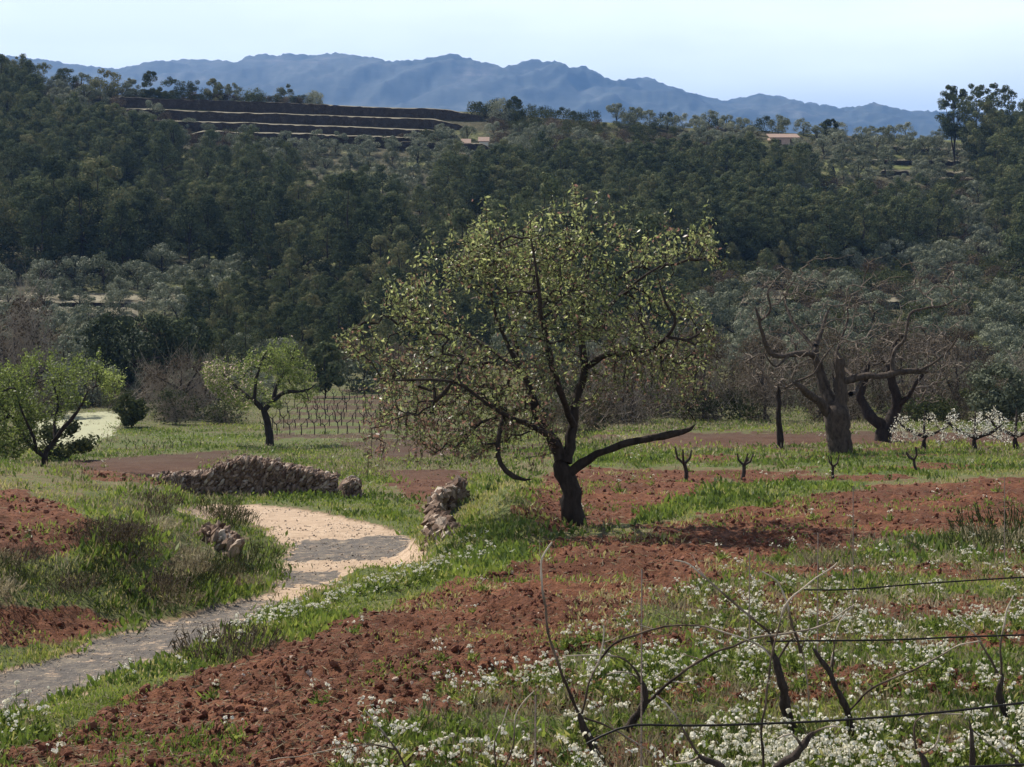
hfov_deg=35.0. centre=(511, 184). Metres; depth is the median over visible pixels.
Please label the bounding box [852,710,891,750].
flowering plant
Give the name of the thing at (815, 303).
hillside shrub
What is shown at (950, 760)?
flowering plant
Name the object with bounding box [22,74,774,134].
hillside shrub mass
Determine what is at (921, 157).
olive tree
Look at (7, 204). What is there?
pine tree
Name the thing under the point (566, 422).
scrub bush
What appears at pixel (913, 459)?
old vine
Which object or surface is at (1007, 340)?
olive tree
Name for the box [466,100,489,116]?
dark oak
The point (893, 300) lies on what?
terrace wall
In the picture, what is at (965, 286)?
olive tree
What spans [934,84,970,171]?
stone pine
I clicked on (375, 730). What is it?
flowering plant
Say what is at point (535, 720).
stake
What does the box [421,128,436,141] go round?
hillside shrub
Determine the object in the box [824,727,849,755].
flowering plant
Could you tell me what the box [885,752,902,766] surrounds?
flowering plant
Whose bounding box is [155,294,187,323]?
olive tree
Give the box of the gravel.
[0,506,416,707]
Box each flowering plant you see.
[0,696,25,724]
[0,703,31,735]
[0,713,23,730]
[1,720,17,743]
[2,680,43,716]
[21,732,81,766]
[23,701,52,735]
[223,715,248,739]
[326,736,363,766]
[326,746,367,766]
[332,740,349,766]
[337,742,355,766]
[341,715,373,743]
[347,746,374,766]
[355,695,375,731]
[360,716,383,745]
[360,741,418,766]
[363,698,402,735]
[364,740,408,763]
[366,699,392,729]
[366,759,387,765]
[369,748,393,766]
[371,737,401,766]
[374,722,412,754]
[376,720,403,747]
[385,719,428,762]
[387,745,424,766]
[393,689,435,730]
[395,723,421,756]
[399,720,419,748]
[411,731,441,766]
[411,751,432,766]
[412,731,460,763]
[424,740,447,766]
[435,736,463,766]
[436,750,464,766]
[437,696,475,729]
[456,737,477,766]
[461,736,496,766]
[462,748,498,766]
[465,744,493,764]
[476,737,492,766]
[485,747,511,766]
[486,753,505,766]
[486,754,502,766]
[492,724,527,754]
[500,755,513,766]
[501,749,526,766]
[510,728,541,757]
[510,746,528,766]
[531,759,555,766]
[546,708,588,739]
[547,712,590,734]
[551,731,597,766]
[551,734,582,766]
[556,705,595,744]
[556,724,592,757]
[562,751,582,766]
[564,741,598,766]
[567,754,599,766]
[573,695,615,734]
[581,752,603,766]
[590,701,618,728]
[601,701,639,727]
[625,745,662,766]
[634,699,682,733]
[655,760,672,766]
[660,740,705,766]
[661,748,690,766]
[670,743,706,766]
[673,733,698,766]
[675,723,714,746]
[679,755,699,766]
[685,716,727,758]
[688,721,715,756]
[699,705,740,731]
[701,741,720,766]
[705,718,717,744]
[705,718,734,741]
[708,744,734,766]
[712,719,735,746]
[715,704,749,738]
[717,733,734,748]
[718,715,749,743]
[718,737,738,761]
[720,727,739,754]
[720,746,738,766]
[720,749,741,766]
[721,733,754,759]
[726,733,758,765]
[728,710,753,747]
[728,715,770,748]
[732,721,772,752]
[735,705,775,744]
[736,689,756,715]
[736,746,749,761]
[737,741,771,766]
[739,729,749,753]
[742,714,763,739]
[744,695,769,726]
[744,739,778,757]
[745,748,767,764]
[746,742,770,766]
[748,755,777,766]
[749,731,783,759]
[752,736,772,756]
[761,750,781,766]
[762,717,794,745]
[765,754,777,766]
[769,732,796,755]
[771,735,801,750]
[771,738,797,758]
[771,741,783,760]
[773,721,813,748]
[775,737,796,756]
[779,745,806,766]
[784,750,803,766]
[785,742,807,766]
[786,708,819,744]
[791,709,816,723]
[791,744,814,763]
[793,705,825,736]
[794,698,828,730]
[797,744,807,764]
[802,734,836,766]
[803,715,841,741]
[804,743,831,765]
[805,734,832,766]
[810,739,832,766]
[811,712,843,747]
[811,734,841,755]
[812,743,832,766]
[815,733,840,764]
[816,760,833,766]
[820,737,844,764]
[822,750,844,766]
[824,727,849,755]
[825,755,848,766]
[827,675,865,708]
[829,747,853,766]
[829,750,851,766]
[830,687,863,732]
[831,710,858,732]
[832,742,863,765]
[833,741,881,763]
[836,728,856,756]
[837,744,872,766]
[838,715,862,740]
[840,721,870,745]
[849,721,876,749]
[850,735,885,766]
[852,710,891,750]
[852,752,868,766]
[854,730,883,763]
[854,740,877,766]
[858,721,896,757]
[859,710,900,747]
[859,731,891,766]
[861,692,913,732]
[862,711,887,738]
[862,718,915,751]
[867,746,888,766]
[871,691,895,712]
[876,752,895,766]
[877,710,905,729]
[884,751,912,766]
[885,748,913,766]
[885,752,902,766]
[887,740,920,766]
[888,707,903,732]
[891,728,919,759]
[892,710,910,736]
[893,717,936,743]
[897,742,937,766]
[898,743,920,766]
[899,739,914,765]
[901,689,944,732]
[908,755,919,766]
[912,742,939,762]
[919,716,958,756]
[924,736,947,766]
[933,737,964,766]
[934,745,960,766]
[936,739,964,766]
[951,701,999,739]
[952,732,995,765]
[952,741,978,761]
[953,734,979,762]
[957,709,995,745]
[962,703,1000,741]
[962,722,1001,750]
[963,725,977,753]
[964,730,989,758]
[964,745,996,765]
[967,711,1010,745]
[967,738,1014,763]
[969,723,995,752]
[976,728,1007,764]
[981,700,1022,745]
[981,737,1014,766]
[985,739,1020,766]
[993,730,1015,763]
[999,712,1023,733]
[999,718,1020,735]
[1000,736,1023,766]
[1001,696,1023,733]
[1006,724,1023,749]
[1007,681,1023,714]
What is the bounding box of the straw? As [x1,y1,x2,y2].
[0,468,1023,766]
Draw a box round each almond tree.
[0,344,126,466]
[200,334,319,445]
[329,178,729,525]
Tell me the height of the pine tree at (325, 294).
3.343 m
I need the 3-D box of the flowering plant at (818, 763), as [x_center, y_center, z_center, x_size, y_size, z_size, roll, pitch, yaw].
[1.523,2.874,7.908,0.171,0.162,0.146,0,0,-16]
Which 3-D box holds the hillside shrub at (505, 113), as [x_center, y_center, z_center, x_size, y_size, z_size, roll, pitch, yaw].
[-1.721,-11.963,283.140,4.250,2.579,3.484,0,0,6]
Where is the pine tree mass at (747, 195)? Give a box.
[0,53,1023,269]
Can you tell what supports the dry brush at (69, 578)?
on the ground at (54, 672)
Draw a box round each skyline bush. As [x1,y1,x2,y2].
[10,56,24,81]
[34,62,55,90]
[51,67,78,93]
[120,78,140,96]
[159,76,180,98]
[177,80,207,99]
[223,83,242,100]
[240,87,267,101]
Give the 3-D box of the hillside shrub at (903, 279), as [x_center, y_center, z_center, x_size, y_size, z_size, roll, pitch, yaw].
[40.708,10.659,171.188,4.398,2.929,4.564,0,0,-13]
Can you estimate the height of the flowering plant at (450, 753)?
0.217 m
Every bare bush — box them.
[125,336,237,419]
[575,287,694,424]
[656,303,755,421]
[705,318,812,421]
[787,301,882,422]
[853,301,941,420]
[922,303,1007,419]
[996,336,1023,389]
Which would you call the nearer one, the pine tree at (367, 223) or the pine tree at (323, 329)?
the pine tree at (323, 329)
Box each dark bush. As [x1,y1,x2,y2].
[36,419,100,459]
[112,393,149,426]
[144,376,214,424]
[201,397,250,424]
[533,350,614,430]
[883,394,963,423]
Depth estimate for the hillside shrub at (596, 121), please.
283.75 m
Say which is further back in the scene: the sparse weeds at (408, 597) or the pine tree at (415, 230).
the pine tree at (415, 230)
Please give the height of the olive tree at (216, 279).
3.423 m
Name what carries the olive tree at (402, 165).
on the hillside
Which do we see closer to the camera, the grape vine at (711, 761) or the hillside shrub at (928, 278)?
the grape vine at (711, 761)
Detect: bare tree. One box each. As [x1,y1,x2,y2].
[729,254,973,454]
[739,321,816,447]
[847,319,954,440]
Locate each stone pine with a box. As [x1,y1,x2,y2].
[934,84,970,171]
[956,83,992,161]
[966,99,1009,179]
[978,82,1017,140]
[990,116,1023,215]
[1013,98,1023,137]
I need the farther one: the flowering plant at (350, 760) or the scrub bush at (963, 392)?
the scrub bush at (963, 392)
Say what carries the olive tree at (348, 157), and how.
on the hillside
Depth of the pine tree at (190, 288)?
150.67 m
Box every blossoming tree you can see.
[888,412,957,448]
[937,408,1011,449]
[982,405,1023,448]
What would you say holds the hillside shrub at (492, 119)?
on the hillside
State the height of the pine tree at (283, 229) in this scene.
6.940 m
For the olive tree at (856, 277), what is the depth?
168.74 m
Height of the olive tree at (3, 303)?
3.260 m
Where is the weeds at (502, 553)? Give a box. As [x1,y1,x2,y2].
[0,407,1023,766]
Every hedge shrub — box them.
[120,88,136,96]
[138,89,155,98]
[184,92,199,99]
[222,92,233,100]
[279,98,290,102]
[293,97,304,103]
[297,94,312,103]
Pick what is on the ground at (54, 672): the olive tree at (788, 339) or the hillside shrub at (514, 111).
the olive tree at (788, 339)
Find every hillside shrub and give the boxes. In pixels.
[43,334,77,355]
[68,81,86,95]
[109,95,125,109]
[123,321,161,350]
[156,112,178,120]
[166,311,208,326]
[188,133,201,147]
[189,331,227,365]
[220,129,234,143]
[271,138,285,148]
[287,157,310,172]
[337,339,370,371]
[377,342,412,366]
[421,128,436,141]
[444,338,491,370]
[483,340,521,367]
[488,116,498,126]
[488,132,509,143]
[491,118,509,132]
[492,109,511,122]
[504,120,524,130]
[506,111,525,124]
[511,108,527,119]
[522,122,539,132]
[525,108,552,123]
[530,118,544,125]
[544,119,564,132]
[546,117,560,127]
[548,134,565,149]
[552,350,567,367]
[553,126,570,136]
[557,118,581,131]
[561,342,610,366]
[578,119,590,129]
[580,121,594,132]
[584,131,595,138]
[590,118,607,130]
[592,122,612,135]
[598,131,610,142]
[608,120,621,130]
[609,129,629,141]
[627,124,645,140]
[631,122,652,133]
[649,123,660,132]
[657,133,672,142]
[665,127,678,135]
[676,346,703,368]
[680,313,712,328]
[691,275,718,294]
[695,255,717,271]
[700,286,716,296]
[703,125,723,134]
[707,268,741,288]
[712,258,740,275]
[713,268,740,284]
[718,298,744,315]
[721,277,750,300]
[722,123,739,136]
[729,259,760,280]
[743,272,770,289]
[747,284,778,298]
[765,269,788,289]
[771,264,791,275]
[774,271,804,292]
[780,286,812,309]
[787,267,806,278]
[787,284,817,304]
[787,316,813,333]
[790,293,814,311]
[804,264,820,272]
[806,298,824,318]
[810,266,833,276]
[810,288,853,304]
[815,173,831,186]
[816,267,839,283]
[819,177,847,194]
[821,288,866,313]
[828,300,851,317]
[828,314,854,333]
[838,265,851,273]
[843,303,879,332]
[847,178,873,189]
[847,268,880,289]
[856,274,892,293]
[858,303,896,328]
[860,259,892,276]
[862,299,892,317]
[868,340,907,362]
[872,179,889,191]
[872,280,907,298]
[875,265,919,289]
[877,271,915,298]
[880,324,924,353]
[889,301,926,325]
[890,259,913,276]
[890,313,935,337]
[892,183,908,194]
[895,339,953,368]
[896,308,930,327]
[909,274,944,295]
[916,302,956,331]
[925,272,944,286]
[925,330,961,360]
[929,179,948,188]
[939,236,958,246]
[940,303,982,333]
[941,260,972,280]
[943,174,964,189]
[945,180,972,195]
[947,193,968,207]
[950,187,972,202]
[951,278,970,295]
[953,269,981,281]
[953,299,989,318]
[954,223,976,240]
[954,250,984,270]
[955,195,977,204]
[957,180,978,194]
[958,343,998,367]
[959,239,990,256]
[961,252,990,274]
[977,253,1011,274]
[977,282,1006,295]
[982,265,1007,283]
[984,271,1019,286]
[999,313,1023,334]
[1005,277,1023,293]
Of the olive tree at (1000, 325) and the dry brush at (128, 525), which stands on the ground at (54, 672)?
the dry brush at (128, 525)
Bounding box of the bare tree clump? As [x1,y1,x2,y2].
[0,263,75,401]
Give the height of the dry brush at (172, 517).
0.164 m
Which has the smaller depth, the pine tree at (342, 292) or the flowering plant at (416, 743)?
the flowering plant at (416, 743)
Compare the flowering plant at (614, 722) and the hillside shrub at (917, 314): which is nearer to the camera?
the flowering plant at (614, 722)
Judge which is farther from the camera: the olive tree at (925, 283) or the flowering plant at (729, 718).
the olive tree at (925, 283)
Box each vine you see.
[266,710,406,766]
[309,414,318,434]
[332,412,341,433]
[484,691,533,766]
[539,542,652,758]
[563,606,851,731]
[656,695,725,766]
[674,446,691,480]
[674,556,816,733]
[737,453,753,479]
[760,562,839,766]
[812,604,980,736]
[828,455,839,478]
[906,447,917,470]
[913,702,962,766]
[958,595,1013,721]
[969,720,1000,765]
[999,739,1021,766]
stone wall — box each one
[151,453,340,495]
[189,520,244,564]
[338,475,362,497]
[420,475,469,551]
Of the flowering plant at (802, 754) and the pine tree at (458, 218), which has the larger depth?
the pine tree at (458, 218)
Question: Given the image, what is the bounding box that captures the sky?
[0,0,1023,111]
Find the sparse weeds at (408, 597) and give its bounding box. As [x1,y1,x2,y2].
[0,451,1023,766]
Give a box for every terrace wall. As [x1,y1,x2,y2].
[0,292,174,307]
[4,306,137,319]
[92,97,480,120]
[119,108,462,129]
[145,120,456,139]
[185,130,421,146]
[382,141,490,150]
[735,275,911,291]
[741,290,903,308]
[868,159,978,165]
[880,169,963,176]
[885,146,972,155]
[924,177,984,185]
[966,203,1003,212]
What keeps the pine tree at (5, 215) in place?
on the hillside
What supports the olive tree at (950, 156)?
on the hillside
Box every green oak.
[86,68,123,98]
[273,84,298,102]
[304,90,323,103]
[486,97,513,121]
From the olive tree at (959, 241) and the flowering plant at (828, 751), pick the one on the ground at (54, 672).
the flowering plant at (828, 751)
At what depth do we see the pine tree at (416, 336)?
135.18 m
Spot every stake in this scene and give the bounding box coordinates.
[534,695,536,766]
[640,569,642,766]
[749,547,749,645]
[817,532,818,650]
[852,486,853,619]
[1004,477,1004,574]
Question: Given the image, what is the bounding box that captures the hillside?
[0,86,1023,371]
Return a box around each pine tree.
[0,176,63,266]
[0,181,20,258]
[0,186,12,234]
[0,218,16,271]
[11,196,76,278]
[25,154,83,251]
[44,180,108,273]
[61,155,134,261]
[76,177,133,254]
[91,198,149,276]
[113,199,163,266]
[123,189,169,256]
[156,189,192,253]
[161,200,217,269]
[174,279,202,313]
[182,303,200,328]
[187,194,228,258]
[190,289,211,320]
[191,277,217,309]
[197,288,222,329]
[205,313,221,347]
[208,281,241,334]
[211,319,232,361]
[213,294,245,332]
[213,328,232,367]
[220,272,246,304]
[222,180,277,271]
[223,311,237,341]
[227,312,264,360]
[229,284,247,323]
[229,295,253,325]
[233,281,260,320]
[236,260,259,294]
[239,282,262,313]
[240,275,256,296]
[246,306,277,346]
[247,319,272,355]
[248,187,307,258]
[249,286,274,307]
[250,280,264,305]
[252,300,271,325]
[254,292,270,319]
[255,233,288,285]
[262,302,292,347]
[263,269,280,291]
[265,275,281,300]
[265,302,284,339]
[268,220,311,278]
[268,276,287,303]
[268,295,281,303]
[268,304,301,353]
[269,290,285,302]
[276,258,301,300]
[277,247,304,288]
[277,284,292,302]
[278,216,322,264]
[282,232,324,287]
[282,287,307,313]
[283,300,319,367]
[290,326,308,363]
[294,301,314,332]
[295,286,310,304]
[296,279,312,313]
[297,264,318,295]
[297,293,321,318]
[300,328,322,368]
[305,274,331,319]
[307,200,344,253]
[307,325,334,369]
[308,213,341,279]
[308,306,332,339]
[308,313,344,364]
[310,290,326,321]
[318,290,330,305]
[319,170,378,266]
[319,232,357,289]
[320,277,335,298]
[320,302,336,317]
[324,294,353,348]
[327,280,357,313]
[329,290,359,329]
[335,293,365,337]
[336,265,350,283]
[338,327,361,362]
[339,270,366,292]
[342,195,372,254]
[342,201,387,277]
[344,268,359,292]
[344,295,367,322]
[346,271,371,313]
[352,289,374,323]
[355,228,389,273]
[355,291,378,338]
[356,320,377,355]
[358,235,400,293]
[360,312,384,351]
[361,273,392,317]
[363,324,394,357]
[369,307,393,347]
[371,194,417,252]
[371,298,385,338]
[372,289,400,322]
[372,313,401,370]
[375,265,406,308]
[378,225,424,286]
[379,216,414,256]
[379,241,425,305]
[386,241,409,267]
[392,332,412,358]
[393,304,418,346]
[393,310,428,357]
[398,288,416,311]
[406,225,425,258]
[406,239,420,273]
[410,200,443,262]
[410,284,427,320]
[412,321,430,347]
[412,336,435,359]
[413,298,429,339]
[414,243,434,275]
[416,247,472,317]
[420,304,444,345]
[421,240,450,295]
[422,208,487,302]
[424,206,455,243]
[424,284,445,322]
[428,309,454,350]
[431,292,449,326]
[432,297,462,334]
[446,272,482,312]
[452,280,479,329]
[452,301,473,334]
[455,227,465,251]
[456,313,473,345]
[458,226,482,290]
[460,311,489,352]
[460,314,481,348]
[461,209,528,317]
[467,199,520,307]
[472,286,506,333]
[479,311,498,343]
[484,219,550,319]
[488,306,510,344]
[490,319,510,354]
[491,215,538,296]
[497,195,523,240]
[506,304,531,325]
[507,171,576,314]
[521,309,537,353]
[524,274,551,331]
[533,307,570,348]
[538,267,597,347]
[544,220,636,328]
[551,329,566,359]
[559,230,607,311]
[564,252,630,351]
[602,217,680,344]
[602,222,649,313]
[613,209,690,321]
[645,260,685,325]
[671,241,684,261]
[674,265,688,294]
[676,249,697,286]
[678,238,695,268]
[681,223,707,249]
[683,282,699,309]
[689,246,713,284]
[690,238,713,276]
[724,242,742,270]
[745,236,762,266]
[755,249,773,268]
[756,248,777,278]
[771,240,792,272]
[772,233,793,268]
[789,223,819,269]
[790,246,809,271]
[811,236,837,273]
[998,194,1023,281]
[1008,222,1023,272]
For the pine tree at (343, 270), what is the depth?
163.16 m
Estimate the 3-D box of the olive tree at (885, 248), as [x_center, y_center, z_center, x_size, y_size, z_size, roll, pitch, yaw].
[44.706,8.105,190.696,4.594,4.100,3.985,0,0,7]
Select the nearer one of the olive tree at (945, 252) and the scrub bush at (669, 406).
the scrub bush at (669, 406)
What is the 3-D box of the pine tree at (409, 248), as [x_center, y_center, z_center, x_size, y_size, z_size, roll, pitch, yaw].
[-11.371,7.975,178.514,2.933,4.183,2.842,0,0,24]
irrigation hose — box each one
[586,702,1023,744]
[767,634,1023,641]
[804,576,1023,590]
[956,763,1023,766]
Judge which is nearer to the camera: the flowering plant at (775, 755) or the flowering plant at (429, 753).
the flowering plant at (775, 755)
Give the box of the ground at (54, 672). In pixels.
[0,368,1023,766]
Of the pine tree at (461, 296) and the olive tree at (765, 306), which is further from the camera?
the olive tree at (765, 306)
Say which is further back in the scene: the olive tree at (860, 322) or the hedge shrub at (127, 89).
the hedge shrub at (127, 89)
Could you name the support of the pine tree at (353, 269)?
on the hillside
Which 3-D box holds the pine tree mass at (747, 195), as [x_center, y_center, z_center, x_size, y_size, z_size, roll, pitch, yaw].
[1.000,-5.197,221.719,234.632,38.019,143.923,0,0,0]
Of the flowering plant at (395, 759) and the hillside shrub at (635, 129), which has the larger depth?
the hillside shrub at (635, 129)
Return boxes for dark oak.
[140,70,162,98]
[203,78,225,99]
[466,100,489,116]
[502,96,525,119]
[820,118,839,136]
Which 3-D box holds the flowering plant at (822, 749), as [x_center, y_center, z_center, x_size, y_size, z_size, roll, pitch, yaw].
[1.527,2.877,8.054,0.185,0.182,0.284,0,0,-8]
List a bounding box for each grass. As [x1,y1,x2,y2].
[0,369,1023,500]
[0,370,1023,502]
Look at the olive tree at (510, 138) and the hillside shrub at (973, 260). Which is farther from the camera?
the olive tree at (510, 138)
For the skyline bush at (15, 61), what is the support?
on the hillside
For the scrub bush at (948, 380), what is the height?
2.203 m
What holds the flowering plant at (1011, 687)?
on the ground at (54, 672)
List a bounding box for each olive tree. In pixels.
[0,262,11,285]
[0,269,15,297]
[0,286,26,306]
[0,297,27,325]
[0,310,32,335]
[1,330,33,353]
[21,258,54,289]
[23,278,63,308]
[26,317,62,342]
[38,303,72,327]
[39,334,80,365]
[43,308,70,338]
[47,277,74,299]
[48,326,87,363]
[51,255,92,288]
[58,286,96,312]
[63,312,100,341]
[70,304,108,324]
[71,337,123,374]
[79,252,123,290]
[100,289,132,314]
[106,276,134,298]
[116,259,157,289]
[119,329,150,366]
[124,301,155,326]
[134,271,172,300]
[143,242,179,276]
[146,282,186,314]
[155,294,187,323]
[165,263,197,288]
[174,129,191,149]
[177,277,207,304]
[180,323,214,364]
[182,117,197,128]
[192,255,218,278]
[197,132,222,150]
[201,123,217,130]
[207,259,241,289]
[208,275,237,298]
[221,252,263,279]
[221,332,262,365]
[223,133,244,153]
[230,140,255,159]
[235,123,256,133]
[256,336,302,370]
[260,137,277,153]
[260,146,284,164]
[264,157,279,173]
[276,130,292,144]
[283,137,309,152]
[283,150,303,168]
[301,142,328,164]
[303,135,328,154]
[307,166,326,181]
[311,129,322,141]
[317,157,334,172]
[325,139,343,154]
[329,131,348,144]
[331,163,351,173]
[338,152,361,169]
[340,143,368,163]
[353,134,375,147]
[357,156,379,172]
[360,139,380,154]
[364,167,375,180]
[381,151,400,165]
[381,166,404,181]
[381,172,409,190]
[382,135,397,142]
[384,138,402,154]
[389,175,419,199]
[395,157,414,174]
[401,163,425,183]
[404,131,424,140]
[404,190,426,211]
[405,137,429,157]
[406,145,432,164]
[423,159,436,175]
[425,147,442,161]
[426,129,448,144]
[427,170,438,184]
[433,147,458,165]
[434,123,453,139]
[434,138,455,151]
[442,337,473,358]
[443,141,469,157]
[444,129,459,141]
[465,149,473,158]
[488,142,499,154]
[490,324,537,371]
[502,136,515,143]
[507,332,560,367]
[508,135,532,150]
[509,132,529,146]
[567,340,602,370]
[585,135,605,145]
[601,331,629,369]
[604,138,619,148]
[654,324,690,349]
[678,294,726,326]
[682,343,722,360]
[684,325,705,339]
[686,289,710,313]
[690,315,723,340]
[709,305,754,346]
[710,289,745,325]
[714,278,747,304]
[714,342,746,369]
[727,319,762,352]
[731,309,762,327]
[733,326,772,365]
[734,305,772,322]
[738,336,775,356]
[743,266,780,292]
[744,287,773,311]
[756,297,784,317]
[759,299,811,329]
[759,312,802,339]
[761,315,795,339]
[770,332,820,359]
[785,269,825,292]
[785,337,825,356]
[788,137,807,144]
[791,308,838,339]
[791,330,827,357]
[796,182,815,189]
[798,269,821,290]
[809,158,824,173]
[809,297,844,329]
[812,137,834,158]
[818,183,843,197]
[822,276,856,298]
[823,157,845,176]
[823,268,856,291]
[823,324,866,352]
[827,339,863,362]
[829,148,854,167]
[832,143,855,159]
[836,170,852,185]
[838,247,865,271]
[840,332,876,363]
[841,274,864,292]
[843,316,874,348]
[845,286,872,306]
[845,303,894,336]
[847,159,871,177]
[856,142,874,156]
[856,155,874,167]
[861,167,880,182]
[863,290,896,311]
[866,249,894,268]
[874,149,897,168]
[874,236,905,266]
[877,164,894,176]
[891,173,909,189]
[896,246,928,265]
[897,284,934,311]
[903,143,922,163]
[905,242,931,266]
[906,286,944,312]
[907,238,936,252]
[907,249,939,276]
[908,159,932,178]
[909,313,949,342]
[912,155,930,169]
[913,256,941,279]
[914,279,943,304]
[915,168,941,188]
[916,297,948,322]
[923,149,944,162]
[926,239,963,265]
[931,156,948,168]
[931,162,947,177]
[932,248,967,274]
[940,239,964,261]
[940,278,975,303]
[940,315,985,333]
[942,288,964,306]
[946,148,967,163]
[950,195,973,217]
[950,320,976,343]
[950,338,987,364]
[951,161,974,177]
[953,263,984,291]
[954,289,993,321]
[955,209,984,229]
[959,234,998,264]
[960,158,972,171]
[963,222,996,242]
[964,180,984,199]
[964,224,996,253]
[966,179,987,202]
[970,203,987,220]
[970,298,1021,332]
[974,302,1023,337]
[975,295,998,319]
[978,321,1023,344]
[978,326,1018,355]
[981,284,1012,304]
[982,199,996,219]
[985,218,1000,234]
[986,246,1013,269]
[990,232,1005,250]
[990,277,1018,301]
[992,293,1023,318]
[993,336,1023,362]
[1011,287,1023,300]
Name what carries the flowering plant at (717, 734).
on the ground at (54, 672)
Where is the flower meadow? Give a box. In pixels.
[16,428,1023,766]
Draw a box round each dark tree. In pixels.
[73,311,201,394]
[164,315,222,375]
[304,341,347,397]
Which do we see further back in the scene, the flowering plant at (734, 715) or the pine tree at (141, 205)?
the pine tree at (141, 205)
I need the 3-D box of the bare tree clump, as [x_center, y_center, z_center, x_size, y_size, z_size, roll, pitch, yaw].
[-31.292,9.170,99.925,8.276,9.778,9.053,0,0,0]
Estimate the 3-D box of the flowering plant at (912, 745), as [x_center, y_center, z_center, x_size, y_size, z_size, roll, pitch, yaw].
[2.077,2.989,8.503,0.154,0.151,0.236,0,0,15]
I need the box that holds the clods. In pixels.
[0,447,1023,766]
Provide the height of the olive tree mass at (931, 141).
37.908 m
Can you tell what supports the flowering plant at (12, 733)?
on the ground at (54, 672)
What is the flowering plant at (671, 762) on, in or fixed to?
on the ground at (54, 672)
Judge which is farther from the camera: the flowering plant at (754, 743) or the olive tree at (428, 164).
the olive tree at (428, 164)
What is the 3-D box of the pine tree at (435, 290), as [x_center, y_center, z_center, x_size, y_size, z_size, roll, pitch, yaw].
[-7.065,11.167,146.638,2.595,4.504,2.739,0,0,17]
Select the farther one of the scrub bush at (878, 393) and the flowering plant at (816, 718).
the scrub bush at (878, 393)
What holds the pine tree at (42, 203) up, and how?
on the hillside
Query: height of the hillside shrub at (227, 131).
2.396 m
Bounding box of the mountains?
[0,52,983,139]
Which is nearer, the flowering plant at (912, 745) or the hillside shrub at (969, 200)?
the flowering plant at (912, 745)
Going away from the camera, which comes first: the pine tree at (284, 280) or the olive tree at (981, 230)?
the pine tree at (284, 280)
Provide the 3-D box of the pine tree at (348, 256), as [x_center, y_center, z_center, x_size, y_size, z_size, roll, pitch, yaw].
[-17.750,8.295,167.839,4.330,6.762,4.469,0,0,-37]
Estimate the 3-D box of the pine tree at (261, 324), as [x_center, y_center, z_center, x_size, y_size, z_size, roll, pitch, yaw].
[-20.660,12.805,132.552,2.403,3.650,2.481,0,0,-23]
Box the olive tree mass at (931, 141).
[2,66,980,159]
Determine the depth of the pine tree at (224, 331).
127.45 m
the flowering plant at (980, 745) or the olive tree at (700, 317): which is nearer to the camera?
the flowering plant at (980, 745)
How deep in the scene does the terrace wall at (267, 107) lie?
282.90 m
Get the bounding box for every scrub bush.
[1,374,46,412]
[26,378,70,418]
[30,362,89,414]
[43,376,86,406]
[62,358,119,405]
[82,369,123,406]
[99,383,135,412]
[125,371,159,398]
[125,372,157,400]
[166,368,210,413]
[179,381,227,416]
[223,366,247,389]
[231,363,275,401]
[237,358,267,380]
[245,372,281,404]
[391,349,425,378]
[412,350,455,386]
[427,342,468,375]
[440,358,474,390]
[514,361,547,386]
[522,389,568,426]
[539,372,591,403]
[547,389,603,437]
[548,357,579,375]
[557,395,617,435]
[559,363,597,379]
[577,397,621,436]
[592,397,630,428]
[602,371,664,417]
[626,373,676,415]
[626,388,662,418]
[661,393,684,417]
[669,388,719,422]
[691,375,719,398]
[705,383,762,419]
[713,381,740,400]
[737,394,762,418]
[738,371,771,403]
[738,371,776,405]
[765,358,805,396]
[766,347,812,377]
[783,357,832,410]
[820,376,873,419]
[847,385,885,408]
[858,369,900,409]
[870,381,889,410]
[879,379,929,421]
[904,374,930,402]
[913,354,968,397]
[925,379,947,407]
[931,370,967,405]
[943,361,999,409]
[953,390,983,419]
[958,381,1014,419]
[984,355,1023,377]
[985,344,1023,375]
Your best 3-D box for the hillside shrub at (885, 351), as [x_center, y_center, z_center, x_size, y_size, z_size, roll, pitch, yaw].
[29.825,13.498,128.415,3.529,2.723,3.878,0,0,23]
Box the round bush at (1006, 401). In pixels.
[963,363,1023,423]
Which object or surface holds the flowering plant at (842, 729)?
on the ground at (54, 672)
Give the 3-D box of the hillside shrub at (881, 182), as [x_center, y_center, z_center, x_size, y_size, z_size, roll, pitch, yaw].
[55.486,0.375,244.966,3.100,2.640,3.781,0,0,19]
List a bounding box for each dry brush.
[0,541,51,568]
[0,547,21,565]
[0,552,17,569]
[0,561,59,593]
[0,570,27,595]
[0,580,13,596]
[40,570,101,593]
[51,550,144,588]
[57,516,144,545]
[72,512,153,542]
[85,519,156,542]
[100,536,165,564]
[120,488,185,507]
[123,566,197,596]
[127,499,176,517]
[128,512,181,531]
[145,583,207,607]
[146,564,221,594]
[152,515,182,528]
[153,555,211,576]
[165,542,214,564]
[166,617,286,663]
[167,556,217,574]
[183,557,236,583]
[185,543,263,577]
[188,492,242,515]
[205,502,251,519]
[208,505,259,525]
[208,512,250,529]
[208,559,246,579]
[229,573,263,585]
[239,538,286,565]
[929,521,1023,553]
[946,498,1023,540]
[955,520,1023,542]
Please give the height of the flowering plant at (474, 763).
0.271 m
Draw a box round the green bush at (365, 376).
[338,357,399,391]
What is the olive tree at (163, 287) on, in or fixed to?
on the hillside
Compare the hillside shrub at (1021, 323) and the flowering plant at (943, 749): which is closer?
the flowering plant at (943, 749)
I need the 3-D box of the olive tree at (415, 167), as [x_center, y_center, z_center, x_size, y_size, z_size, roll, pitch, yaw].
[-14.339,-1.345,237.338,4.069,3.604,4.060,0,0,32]
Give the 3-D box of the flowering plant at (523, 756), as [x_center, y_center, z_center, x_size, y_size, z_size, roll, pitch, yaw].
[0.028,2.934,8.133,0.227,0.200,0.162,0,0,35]
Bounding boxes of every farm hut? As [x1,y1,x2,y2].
[461,139,470,143]
[478,137,488,145]
[766,134,799,144]

